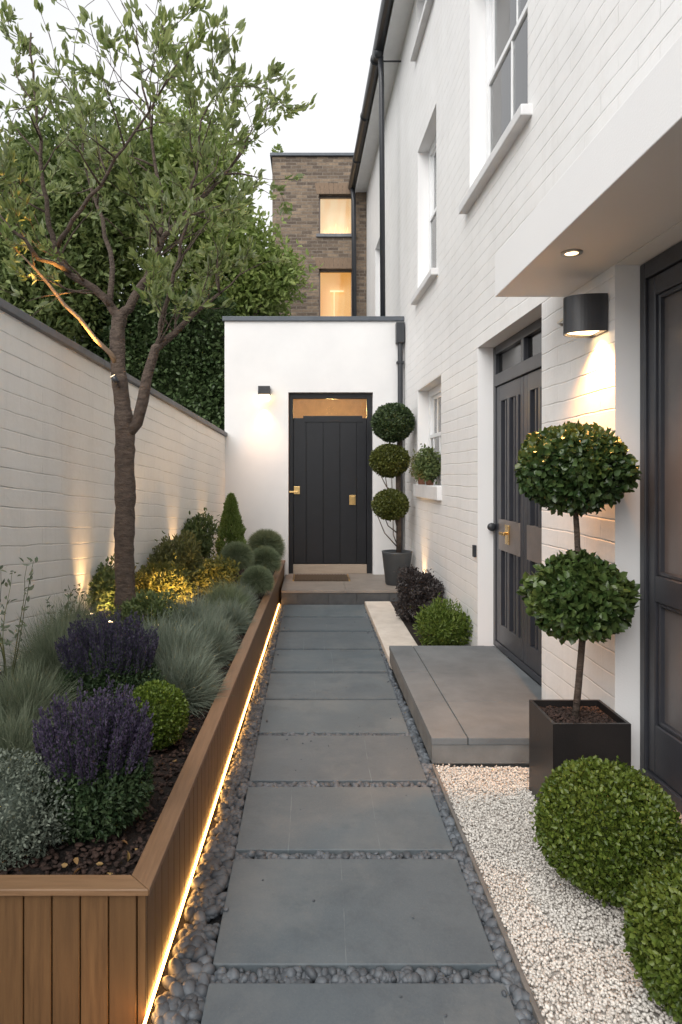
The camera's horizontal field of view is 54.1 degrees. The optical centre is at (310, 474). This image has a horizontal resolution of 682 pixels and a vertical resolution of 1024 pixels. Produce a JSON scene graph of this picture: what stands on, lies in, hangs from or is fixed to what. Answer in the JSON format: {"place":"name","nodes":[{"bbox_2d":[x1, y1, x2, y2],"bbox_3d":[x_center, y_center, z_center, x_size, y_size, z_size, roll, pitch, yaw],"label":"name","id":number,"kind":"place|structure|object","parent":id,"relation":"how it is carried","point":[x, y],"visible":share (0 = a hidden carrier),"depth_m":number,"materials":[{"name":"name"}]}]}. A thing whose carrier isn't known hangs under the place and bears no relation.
{"place":"outdoors","nodes":[
{"label":"outdoors","id":0,"kind":"place"},
{"bbox_2d":[0,0,380,323],"label":"sky","id":1,"kind":"structure","parent":0,"point":[329,44],"materials":[{"name":"white"}]},
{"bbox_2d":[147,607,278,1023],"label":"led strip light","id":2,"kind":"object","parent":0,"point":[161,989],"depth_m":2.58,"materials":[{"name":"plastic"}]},
{"bbox_2d":[282,605,367,616],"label":"paving slab","id":3,"kind":"structure","parent":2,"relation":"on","point":[323,610],"depth_m":7.60,"materials":[{"name":"stone"}]},
{"bbox_2d":[151,604,537,1023],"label":"pebbles","id":4,"kind":"object","parent":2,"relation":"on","point":[190,977],"visible":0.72,"depth_m":2.42,"materials":[{"name":"grey gravel"}]},
{"bbox_2d":[201,983,519,1023],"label":"paving slab","id":5,"kind":"structure","parent":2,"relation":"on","point":[342,1003],"depth_m":1.97,"materials":[{"name":"stone"}]},
{"bbox_2d":[432,765,544,1023],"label":"edging strip","id":6,"kind":"object","parent":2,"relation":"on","point":[537,1015],"visible":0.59,"depth_m":2.38,"materials":[{"name":"grey metal"}]},
{"bbox_2d":[218,541,254,582],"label":"shrub","id":7,"kind":"object","parent":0,"point":[237,552],"depth_m":7.30,"materials":[{"name":"green plant"}]},
{"bbox_2d":[279,617,372,631],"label":"paving slab","id":8,"kind":"structure","parent":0,"point":[333,624],"depth_m":6.94,"materials":[{"name":"stone"}]},
{"bbox_2d":[276,632,379,649],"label":"paving slab","id":9,"kind":"structure","parent":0,"point":[325,641],"depth_m":6.23,"materials":[{"name":"stone"}]},
{"bbox_2d":[271,650,386,672],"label":"paving slab","id":10,"kind":"structure","parent":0,"point":[328,661],"depth_m":5.57,"materials":[{"name":"stone"}]},
{"bbox_2d":[266,673,396,699],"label":"paving slab","id":11,"kind":"structure","parent":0,"point":[329,686],"depth_m":4.91,"materials":[{"name":"stone"}]},
{"bbox_2d":[259,700,408,735],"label":"paving slab","id":12,"kind":"structure","parent":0,"point":[302,717],"depth_m":4.28,"materials":[{"name":"stone"}]},
{"bbox_2d":[250,736,426,784],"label":"paving slab","id":13,"kind":"structure","parent":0,"point":[363,759],"depth_m":3.64,"materials":[{"name":"stone"}]},
{"bbox_2d":[236,787,453,858],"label":"paving slab","id":14,"kind":"structure","parent":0,"point":[340,820],"depth_m":3.00,"materials":[{"name":"stone"}]},
{"bbox_2d":[213,859,496,974],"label":"paving slab","id":15,"kind":"structure","parent":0,"point":[358,913],"depth_m":2.35,"materials":[{"name":"stone"}]},
{"bbox_2d":[279,601,541,762],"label":"ground","id":16,"kind":"structure","parent":0,"point":[402,693],"depth_m":5.37,"materials":[{"name":"grey gravel"}]},
{"bbox_2d":[0,82,176,354],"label":"background tree","id":17,"kind":"object","parent":16,"relation":"on","point":[86,255],"visible":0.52,"depth_m":9.35,"materials":[{"name":"green plant"}]},
{"bbox_2d":[0,298,226,671],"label":"garden wall","id":18,"kind":"structure","parent":16,"relation":"on","point":[57,469],"depth_m":4.87,"materials":[{"name":"white brick"}]},
{"bbox_2d":[0,560,284,1023],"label":"raised planter","id":19,"kind":"object","parent":16,"relation":"on","point":[83,949],"visible":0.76,"depth_m":1.93,"materials":[{"name":"wood"}]},
{"bbox_2d":[0,567,274,875],"bbox_3d":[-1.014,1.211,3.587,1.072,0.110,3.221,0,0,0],"label":"bark mulch","id":20,"kind":"object","parent":19,"relation":"in","point":[45,866],"visible":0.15,"depth_m":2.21,"materials":[{"name":"brown wood"}]},
{"bbox_2d":[0,557,37,681],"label":"weed","id":21,"kind":"object","parent":20,"relation":"on","point":[2,640],"visible":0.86,"depth_m":3.44,"materials":[{"name":"green plant"}]},
{"bbox_2d":[2,722,51,777],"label":"sedge","id":22,"kind":"object","parent":20,"relation":"on","point":[23,748],"visible":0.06,"depth_m":2.61,"materials":[{"name":"green plant"}]},
{"bbox_2d":[0,695,65,776],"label":"feather grass","id":23,"kind":"object","parent":20,"relation":"on","point":[22,734],"depth_m":2.70,"materials":[{"name":"green plant"}]},
{"bbox_2d":[0,747,74,870],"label":"silver shrub","id":24,"kind":"object","parent":20,"relation":"on","point":[24,818],"visible":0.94,"depth_m":2.13,"materials":[{"name":"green plant"}]},
{"bbox_2d":[0,647,93,736],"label":"feather grass","id":25,"kind":"object","parent":20,"relation":"on","point":[32,687],"depth_m":3.02,"materials":[{"name":"green plant"}]},
{"bbox_2d":[0,596,103,693],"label":"feather grass","id":26,"kind":"object","parent":20,"relation":"on","point":[44,645],"depth_m":3.66,"materials":[{"name":"green plant"}]},
{"bbox_2d":[45,583,89,636],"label":"shrub","id":27,"kind":"object","parent":20,"relation":"on","point":[68,596],"visible":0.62,"depth_m":4.25,"materials":[{"name":"green plant"}]},
{"bbox_2d":[38,588,123,648],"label":"feather grass","id":28,"kind":"object","parent":20,"relation":"on","point":[85,614],"depth_m":4.46,"materials":[{"name":"green plant"}]},
{"bbox_2d":[32,675,155,844],"bbox_3d":[-0.760,0.990,2.332,0.441,0.575,0.381,0,0,0],"label":"salvia plant","id":29,"kind":"object","parent":20,"relation":"on","point":[101,759],"visible":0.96,"depth_m":2.24,"materials":[{"name":"purple plant"}]},
{"bbox_2d":[54,606,164,716],"bbox_3d":[-1.020,0.980,3.395,0.551,0.604,0.460,0,0,0],"label":"salvia plant","id":30,"kind":"object","parent":20,"relation":"on","point":[117,658],"visible":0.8,"depth_m":3.30,"materials":[{"name":"purple plant"}]},
{"bbox_2d":[86,553,142,620],"bbox_3d":[-1.612,0.942,5.324,0.509,0.631,0.498,0,0,19],"label":"leafy shrub","id":31,"kind":"object","parent":20,"relation":"on","point":[100,584],"visible":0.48,"depth_m":5.18,"materials":[{"name":"green plant"}]},
{"bbox_2d":[2,663,230,874],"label":"fallen leaves","id":32,"kind":"object","parent":20,"relation":"on","point":[76,860],"visible":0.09,"depth_m":2.13,"materials":[{"name":"brown plant"}]},
{"bbox_2d":[108,588,188,633],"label":"leafy shrub","id":33,"kind":"object","parent":20,"relation":"on","point":[143,600],"visible":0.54,"depth_m":4.68,"materials":[{"name":"green plant"}]},
{"bbox_2d":[125,679,189,750],"bbox_3d":[-0.710,1.102,3.059,0.319,0.320,0.316,0,0,0],"label":"box ball","id":34,"kind":"object","parent":20,"relation":"on","point":[168,704],"visible":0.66,"depth_m":2.98,"materials":[{"name":"green plant"}]},
{"bbox_2d":[0,0,317,630],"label":"garden tree","id":35,"kind":"object","parent":20,"relation":"on","point":[128,423],"visible":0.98,"depth_m":4.81,"materials":[{"name":"green plant"}]},
{"bbox_2d":[110,375,118,383],"bbox_3d":[-1.428,-0.700,4.918,0.058,0.072,0.097,0,0,34],"label":"tree spotlight","id":36,"kind":"object","parent":35,"relation":"attached to","point":[114,378],"visible":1,"depth_m":4.89,"materials":[{"name":"grey paint"}]},
{"bbox_2d":[135,552,200,614],"bbox_3d":[-1.348,0.998,5.767,0.796,0.644,0.558,0,0,0],"label":"leafy shrub","id":37,"kind":"object","parent":20,"relation":"on","point":[159,577],"visible":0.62,"depth_m":5.66,"materials":[{"name":"yellow plant"}]},
{"bbox_2d":[122,604,221,670],"bbox_3d":[-0.926,1.011,4.142,0.790,0.459,0.792,0,0,0],"label":"grass mound","id":38,"kind":"object","parent":20,"relation":"on","point":[160,623],"depth_m":4.16,"materials":[{"name":"plant"}]},
{"bbox_2d":[147,522,207,585],"bbox_3d":[-1.299,0.840,6.512,0.687,0.759,0.582,0,0,-27],"label":"leafy shrub","id":39,"kind":"object","parent":20,"relation":"on","point":[185,551],"visible":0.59,"depth_m":6.40,"materials":[{"name":"green plant"}]},
{"bbox_2d":[144,612,228,684],"bbox_3d":[-0.796,1.028,3.966,0.754,0.436,0.745,0,0,0],"label":"grass mound","id":40,"kind":"object","parent":20,"relation":"on","point":[182,639],"depth_m":3.94,"materials":[{"name":"plant"}]},
{"bbox_2d":[148,641,235,718],"bbox_3d":[-0.687,1.068,3.614,0.613,0.396,0.676,0,0,0],"label":"grass mound","id":41,"kind":"object","parent":20,"relation":"on","point":[192,680],"depth_m":3.56,"materials":[{"name":"plant"}]},
{"bbox_2d":[151,586,242,640],"bbox_3d":[-0.841,1.013,4.801,0.807,0.456,0.819,0,0,0],"label":"grass mound","id":42,"kind":"object","parent":20,"relation":"on","point":[193,610],"depth_m":4.75,"materials":[{"name":"green plant"}]},
{"bbox_2d":[181,507,220,565],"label":"leafy shrub","id":43,"kind":"object","parent":20,"relation":"on","point":[198,525],"visible":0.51,"depth_m":7.51,"materials":[{"name":"green plant"}]},
{"bbox_2d":[186,599,244,669],"bbox_3d":[-0.682,1.057,4.477,0.586,0.427,0.750,0,0,0],"label":"grass mound","id":44,"kind":"object","parent":20,"relation":"on","point":[222,634],"depth_m":4.44,"materials":[{"name":"green plant"}]},
{"bbox_2d":[189,553,242,595],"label":"leafy shrub","id":45,"kind":"object","parent":20,"relation":"on","point":[214,568],"visible":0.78,"depth_m":6.22,"materials":[{"name":"green plant"}]},
{"bbox_2d":[195,576,261,612],"bbox_3d":[-0.728,1.039,5.744,0.685,0.411,0.820,0,0,0],"label":"grass mound","id":46,"kind":"object","parent":20,"relation":"on","point":[217,591],"depth_m":5.70,"materials":[{"name":"green plant"}]},
{"bbox_2d":[214,493,246,557],"bbox_3d":[-0.985,0.736,8.254,0.424,1.048,0.415,0,0,-16],"label":"conifer","id":47,"kind":"object","parent":20,"relation":"on","point":[231,529],"visible":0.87,"depth_m":8.17,"materials":[{"name":"green plant"}]},
{"bbox_2d":[209,593,258,636],"bbox_3d":[-0.627,1.107,5.313,0.522,0.343,0.755,0,0,0],"label":"grass mound","id":48,"kind":"object","parent":20,"relation":"on","point":[243,617],"depth_m":5.28,"materials":[{"name":"plant"}]},
{"bbox_2d":[224,579,262,616],"bbox_3d":[-0.657,1.098,6.040,0.521,0.348,0.720,0,0,0],"label":"grass mound","id":49,"kind":"object","parent":20,"relation":"on","point":[246,591],"depth_m":6.02,"materials":[{"name":"plant"}]},
{"bbox_2d":[240,565,274,602],"bbox_3d":[-0.527,1.077,6.599,0.382,0.386,0.381,0,0,0],"label":"grass ball","id":50,"kind":"object","parent":20,"relation":"on","point":[260,577],"depth_m":6.51,"materials":[{"name":"green plant"}]},
{"bbox_2d":[247,528,286,559],"bbox_3d":[-0.591,0.978,8.799,0.587,0.568,0.589,0,0,0],"label":"grass ball","id":51,"kind":"object","parent":20,"relation":"on","point":[268,538],"depth_m":8.69,"materials":[{"name":"green plant"}]},
{"bbox_2d":[252,545,281,573],"bbox_3d":[-0.523,1.039,7.700,0.425,0.459,0.426,0,0,0],"label":"grass ball","id":52,"kind":"object","parent":20,"relation":"on","point":[268,557],"depth_m":7.60,"materials":[{"name":"green plant"}]},
{"bbox_2d":[143,605,278,1023],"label":"led strip","id":53,"kind":"object","parent":19,"relation":"attached to","point":[164,960],"visible":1,"depth_m":2.59,"materials":[{"name":"beige"}]},
{"bbox_2d":[76,284,235,430],"bbox_3d":[-2.353,-0.336,10.221,2.526,4.954,1.158,0,0,0],"label":"ivy hedge","id":54,"kind":"object","parent":16,"relation":"on","point":[187,374],"visible":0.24,"depth_m":9.95,"materials":[{"name":"green plant"}]},
{"bbox_2d":[63,91,323,346],"bbox_3d":[-2.120,-2.331,10.928,3.981,7.889,3.520,0,0,39],"label":"background tree","id":55,"kind":"object","parent":16,"relation":"on","point":[266,288],"visible":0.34,"depth_m":10.45,"materials":[{"name":"green plant"}]},
{"bbox_2d":[222,316,404,576],"bbox_3d":[0.040,-0.297,11.690,2.532,3.815,5.020,0,0,0],"label":"entrance extension","id":56,"kind":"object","parent":16,"relation":"on","point":[304,479],"visible":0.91,"depth_m":9.30,"materials":[{"name":"white paint"}]},
{"bbox_2d":[258,386,270,400],"bbox_3d":[-0.636,-1.125,9.225,0.164,0.190,0.150,0,0,0],"label":"wall lamp","id":57,"kind":"object","parent":56,"relation":"attached to","point":[264,393],"visible":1,"depth_m":9.15,"materials":[{"name":"black metal"}]},
{"bbox_2d":[289,393,371,573],"bbox_3d":[0.284,0.123,9.415,1.173,2.539,0.150,0,0,0],"label":"front door","id":58,"kind":"structure","parent":56,"relation":"in","point":[330,472],"depth_m":9.40,"materials":[{"name":"black paint"}]},
{"bbox_2d":[270,153,366,315],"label":"brick tower","id":59,"kind":"structure","parent":16,"relation":"on","point":[318,222],"depth_m":14.30,"materials":[{"name":"brown brick"}]},
{"bbox_2d":[271,143,283,152],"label":"wall sprig","id":60,"kind":"object","parent":59,"relation":"on","point":[278,147],"depth_m":14.40,"materials":[{"name":"green plant"}]},
{"bbox_2d":[315,183,350,236],"bbox_3d":[0.546,-5.656,14.540,0.903,1.188,0.560,0,0,0],"label":"window","id":61,"kind":"structure","parent":59,"relation":"in","point":[334,212],"depth_m":14.80,"materials":[{"name":"yellow metal"}]},
{"bbox_2d":[315,258,356,315],"bbox_3d":[0.546,-3.794,14.540,0.903,1.709,0.560,0,0,0],"label":"window","id":62,"kind":"structure","parent":59,"relation":"in","point":[335,287],"depth_m":14.80,"materials":[{"name":"yellow metal"}]},
{"bbox_2d":[281,573,400,606],"bbox_3d":[0.489,1.496,8.725,1.682,0.208,1.390,0,0,0],"label":"doorstep","id":63,"kind":"object","parent":16,"relation":"on","point":[358,589],"visible":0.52,"depth_m":8.04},
{"bbox_2d":[293,574,349,580],"bbox_3d":[0.145,1.381,8.950,0.754,0.022,0.500,0,0,0],"label":"doormat","id":64,"kind":"object","parent":63,"relation":"on","point":[321,577],"visible":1,"depth_m":8.89,"materials":[{"name":"brown fabric"}]},
{"bbox_2d":[382,549,411,585],"bbox_3d":[1.100,1.182,8.470,0.390,0.420,0.390,0,0,0],"label":"plant pot","id":65,"kind":"object","parent":63,"relation":"on","point":[393,560],"visible":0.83,"depth_m":8.33,"materials":[{"name":"concrete"}]},
{"bbox_2d":[368,402,414,552],"bbox_3d":[1.037,0.043,8.432,0.605,1.934,0.569,0,0,0],"label":"ball topiary","id":66,"kind":"object","parent":65,"relation":"in","point":[393,422],"visible":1,"depth_m":8.29,"materials":[{"name":"green plant"}]},
{"bbox_2d":[365,601,417,668],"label":"stone kerb","id":67,"kind":"structure","parent":16,"relation":"on","point":[389,627],"depth_m":6.65,"materials":[{"name":"stone"}]},
{"bbox_2d":[389,646,541,766],"bbox_3d":[1.098,1.510,4.535,0.895,0.200,1.930,0,0,0],"label":"landing","id":68,"kind":"object","parent":16,"relation":"on","point":[468,705],"visible":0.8,"depth_m":4.16,"materials":[{"name":"concrete"}]},
{"bbox_2d":[348,0,681,823],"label":"white house","id":69,"kind":"structure","parent":16,"relation":"on","point":[506,152],"depth_m":4.22,"materials":[{"name":"paint"}]},
{"bbox_2d":[408,449,424,484],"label":"pot plant","id":70,"kind":"object","parent":69,"relation":"on","point":[421,482],"visible":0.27,"depth_m":8.09,"materials":[{"name":"green plant"}]},
{"bbox_2d":[410,0,433,61],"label":"window","id":71,"kind":"structure","parent":69,"relation":"in","point":[428,4],"depth_m":7.80,"materials":[{"name":"white paint"}]},
{"bbox_2d":[410,136,437,304],"bbox_3d":[1.403,-3.063,7.721,0.270,1.875,1.286,0,0,-1],"label":"window","id":72,"kind":"structure","parent":69,"relation":"in","point":[432,274],"depth_m":8.07,"materials":[{"name":"white paint"}]},
{"bbox_2d":[412,443,440,484],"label":"pot plant","id":73,"kind":"object","parent":69,"relation":"on","point":[427,466],"visible":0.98,"depth_m":7.52,"materials":[{"name":"green plant"}]},
{"bbox_2d":[413,384,441,500],"bbox_3d":[1.418,-0.385,7.610,0.245,1.310,1.407,0,0,-1],"label":"window","id":74,"kind":"structure","parent":69,"relation":"in","point":[422,491],"depth_m":7.88,"materials":[{"name":"white paint"}]},
{"bbox_2d":[472,545,476,556],"bbox_3d":[1.376,0.640,5.591,0.026,0.100,0.050,0,0,0],"label":"doorbell","id":75,"kind":"object","parent":69,"relation":"attached to","point":[474,550],"visible":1,"depth_m":5.57,"materials":[{"name":"black plastic"}]},
{"bbox_2d":[459,0,532,213],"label":"window","id":76,"kind":"structure","parent":69,"relation":"in","point":[508,110],"depth_m":5.26,"materials":[{"name":"white paint"}]},
{"bbox_2d":[487,317,541,685],"bbox_3d":[1.532,0.179,4.814,0.125,2.462,1.440,0,0,-1],"label":"double door","id":77,"kind":"structure","parent":69,"relation":"in","point":[516,527],"depth_m":5.03,"materials":[{"name":"paint"}]},
{"bbox_2d":[560,249,582,256],"bbox_3d":[1.164,-0.987,2.970,0.094,0.008,0.094,0,0,0],"label":"downlight","id":78,"kind":"object","parent":69,"relation":"attached to","point":[572,253],"visible":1,"depth_m":2.96,"materials":[{"name":"metal"}]},
{"bbox_2d":[557,293,607,337],"bbox_3d":[1.344,-0.785,3.469,0.178,0.180,0.514,0,0,0],"label":"wall lamp","id":79,"kind":"object","parent":69,"relation":"attached to","point":[585,315],"visible":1,"depth_m":3.23,"materials":[{"name":"black metal"}]},
{"bbox_2d":[640,241,681,823],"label":"glazed door","id":80,"kind":"structure","parent":69,"relation":"in","point":[660,276],"depth_m":3.02,"materials":[{"name":"paint"}]},
{"bbox_2d":[391,602,461,645],"bbox_3d":[1.228,1.530,6.775,0.545,0.001,2.550,0,0,0],"label":"flower bed","id":81,"kind":"object","parent":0,"point":[409,626],"depth_m":6.59,"materials":[{"name":"soil"}]},
{"bbox_2d":[392,563,445,623],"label":"dark shrub","id":82,"kind":"object","parent":81,"relation":"on","point":[416,588],"visible":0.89,"depth_m":6.83,"materials":[{"name":"purple plant"}]},
{"bbox_2d":[410,592,472,645],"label":"bright shrub","id":83,"kind":"object","parent":81,"relation":"on","point":[448,625],"visible":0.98,"depth_m":5.80,"materials":[{"name":"green plant"}]},
{"bbox_2d":[435,764,681,1023],"bbox_3d":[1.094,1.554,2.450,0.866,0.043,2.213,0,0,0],"label":"white gravel","id":84,"kind":"structure","parent":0,"point":[603,933],"depth_m":2.35,"materials":[{"name":"white gravel"}]},
{"bbox_2d":[529,700,630,801],"bbox_3d":[1.258,1.337,3.138,0.349,0.447,0.324,0,0,0],"label":"cube planter","id":85,"kind":"object","parent":84,"relation":"on","point":[559,733],"visible":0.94,"depth_m":3.02,"materials":[{"name":"metal"}]},
{"bbox_2d":[514,420,641,718],"bbox_3d":[1.210,0.450,3.024,0.551,1.415,0.558,0,0,0],"label":"standard topiary","id":86,"kind":"object","parent":85,"relation":"in","point":[576,471],"visible":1,"depth_m":2.90,"materials":[{"name":"green plant"}]},
{"bbox_2d":[528,754,681,907],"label":"box ball","id":87,"kind":"object","parent":84,"relation":"on","point":[606,830],"visible":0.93,"depth_m":2.35,"materials":[{"name":"green plant"}]},
{"bbox_2d":[617,857,681,1023],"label":"box ball","id":88,"kind":"object","parent":84,"relation":"on","point":[652,922],"visible":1,"depth_m":1.88,"materials":[{"name":"green plant"}]}
]}

